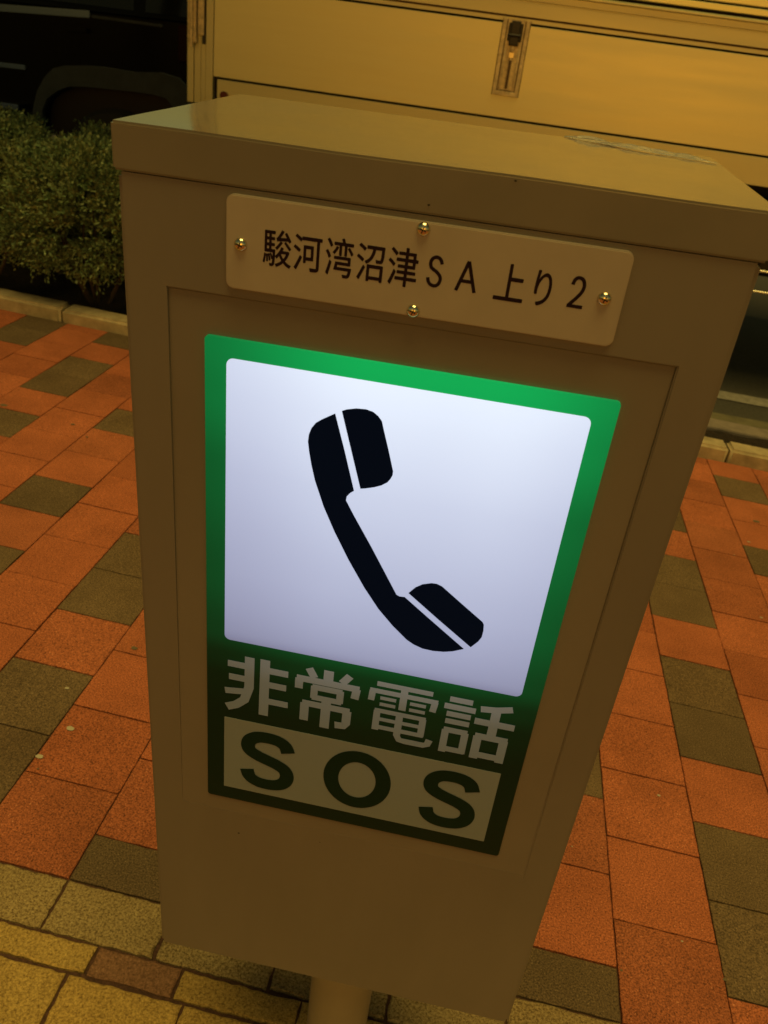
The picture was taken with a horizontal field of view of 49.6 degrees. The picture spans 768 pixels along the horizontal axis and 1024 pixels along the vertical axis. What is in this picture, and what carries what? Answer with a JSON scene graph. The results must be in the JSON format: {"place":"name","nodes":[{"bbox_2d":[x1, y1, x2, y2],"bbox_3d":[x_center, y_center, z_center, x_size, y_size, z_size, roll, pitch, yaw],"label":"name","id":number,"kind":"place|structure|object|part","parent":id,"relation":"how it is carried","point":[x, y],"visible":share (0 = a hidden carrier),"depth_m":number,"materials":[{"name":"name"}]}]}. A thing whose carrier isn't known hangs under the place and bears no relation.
{"place":"outdoors","nodes":[
{"label":"outdoors","id":0,"kind":"place"},
{"bbox_2d":[0,309,767,1023],"bbox_3d":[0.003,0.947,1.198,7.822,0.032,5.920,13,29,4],"label":"pavement","id":1,"kind":"structure","parent":0,"point":[68,525],"depth_m":1.82,"materials":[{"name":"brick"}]},
{"bbox_2d":[0,288,767,471],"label":"kerb","id":2,"kind":"structure","parent":1,"relation":"on","point":[744,455],"depth_m":3.89,"materials":[{"name":"concrete"}]},
{"bbox_2d":[111,94,767,1023],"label":"emergency phone box","id":3,"kind":"object","parent":1,"relation":"on","point":[423,408],"visible":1,"depth_m":0.65,"materials":[{"name":"paint"}]},
{"bbox_2d":[169,287,674,874],"bbox_3d":[-0.007,0.103,0.719,0.359,0.545,0.003,10,31,5],"label":"door","id":4,"kind":"structure","parent":3,"relation":"in","point":[641,388],"depth_m":0.63,"materials":[{"name":"paint"}]},
{"bbox_2d":[52,135,767,421],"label":"asphalt ground","id":5,"kind":"structure","parent":0,"point":[746,373],"depth_m":5.49,"materials":[{"name":"grey asphalt"}]},
{"bbox_2d":[0,0,191,216],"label":"parked car","id":6,"kind":"object","parent":5,"relation":"on","point":[64,64],"visible":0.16,"depth_m":5.71,"materials":[{"name":"black paint"}]},
{"bbox_3d":[-2.045,-3.647,5.552,0.820,0.430,0.117,10,29,5],"label":"window","id":7,"kind":"part","parent":6,"relation":"part of","materials":[{"name":"black glass"}]},
{"bbox_3d":[-1.310,-3.514,5.483,0.520,0.430,0.117,10,29,5],"label":"window","id":8,"kind":"part","parent":6,"relation":"part of","materials":[{"name":"black glass"}]},
{"bbox_2d":[0,223,767,448],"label":"planting bed","id":9,"kind":"object","parent":5,"relation":"on","point":[62,287],"visible":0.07,"depth_m":4.33,"materials":[{"name":"soil"}]},
{"bbox_2d":[0,102,61,244],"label":"conifer shrub","id":10,"kind":"object","parent":9,"relation":"on","point":[21,119],"visible":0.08,"depth_m":4.51,"materials":[{"name":"green plant"}]},
{"bbox_2d":[0,107,100,275],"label":"conifer shrub","id":11,"kind":"object","parent":9,"relation":"on","point":[8,133],"visible":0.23,"depth_m":3.96,"materials":[{"name":"green plant"}]},
{"bbox_2d":[0,127,124,306],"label":"conifer shrub","id":12,"kind":"object","parent":9,"relation":"on","point":[90,158],"visible":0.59,"depth_m":3.74,"materials":[{"name":"green plant"}]},
{"bbox_2d":[48,117,121,266],"bbox_3d":[-1.549,-1.741,4.610,0.846,0.816,1.006,4,30,-10],"label":"conifer shrub","id":13,"kind":"object","parent":9,"relation":"on","point":[104,133],"visible":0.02,"depth_m":4.40,"materials":[{"name":"green plant"}]},
{"bbox_2d":[187,0,767,294],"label":"box truck","id":14,"kind":"object","parent":5,"relation":"on","point":[690,77],"visible":0.59,"depth_m":4.29,"materials":[{"name":"beige metal"}]},
{"bbox_2d":[707,418,767,439],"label":"back kerb","id":15,"kind":"structure","parent":5,"relation":"on","point":[746,431],"depth_m":4.04,"materials":[{"name":"concrete"}]},
{"bbox_2d":[711,412,767,429],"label":"gutter","id":16,"kind":"object","parent":5,"relation":"on","point":[744,421],"visible":0.07,"depth_m":4.50,"materials":[{"name":"concrete"}]},
{"bbox_2d":[717,391,767,406],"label":"painted line","id":17,"kind":"object","parent":5,"relation":"on","point":[743,398],"visible":0.14,"depth_m":4.83,"materials":[{"name":"paint"}]}
]}

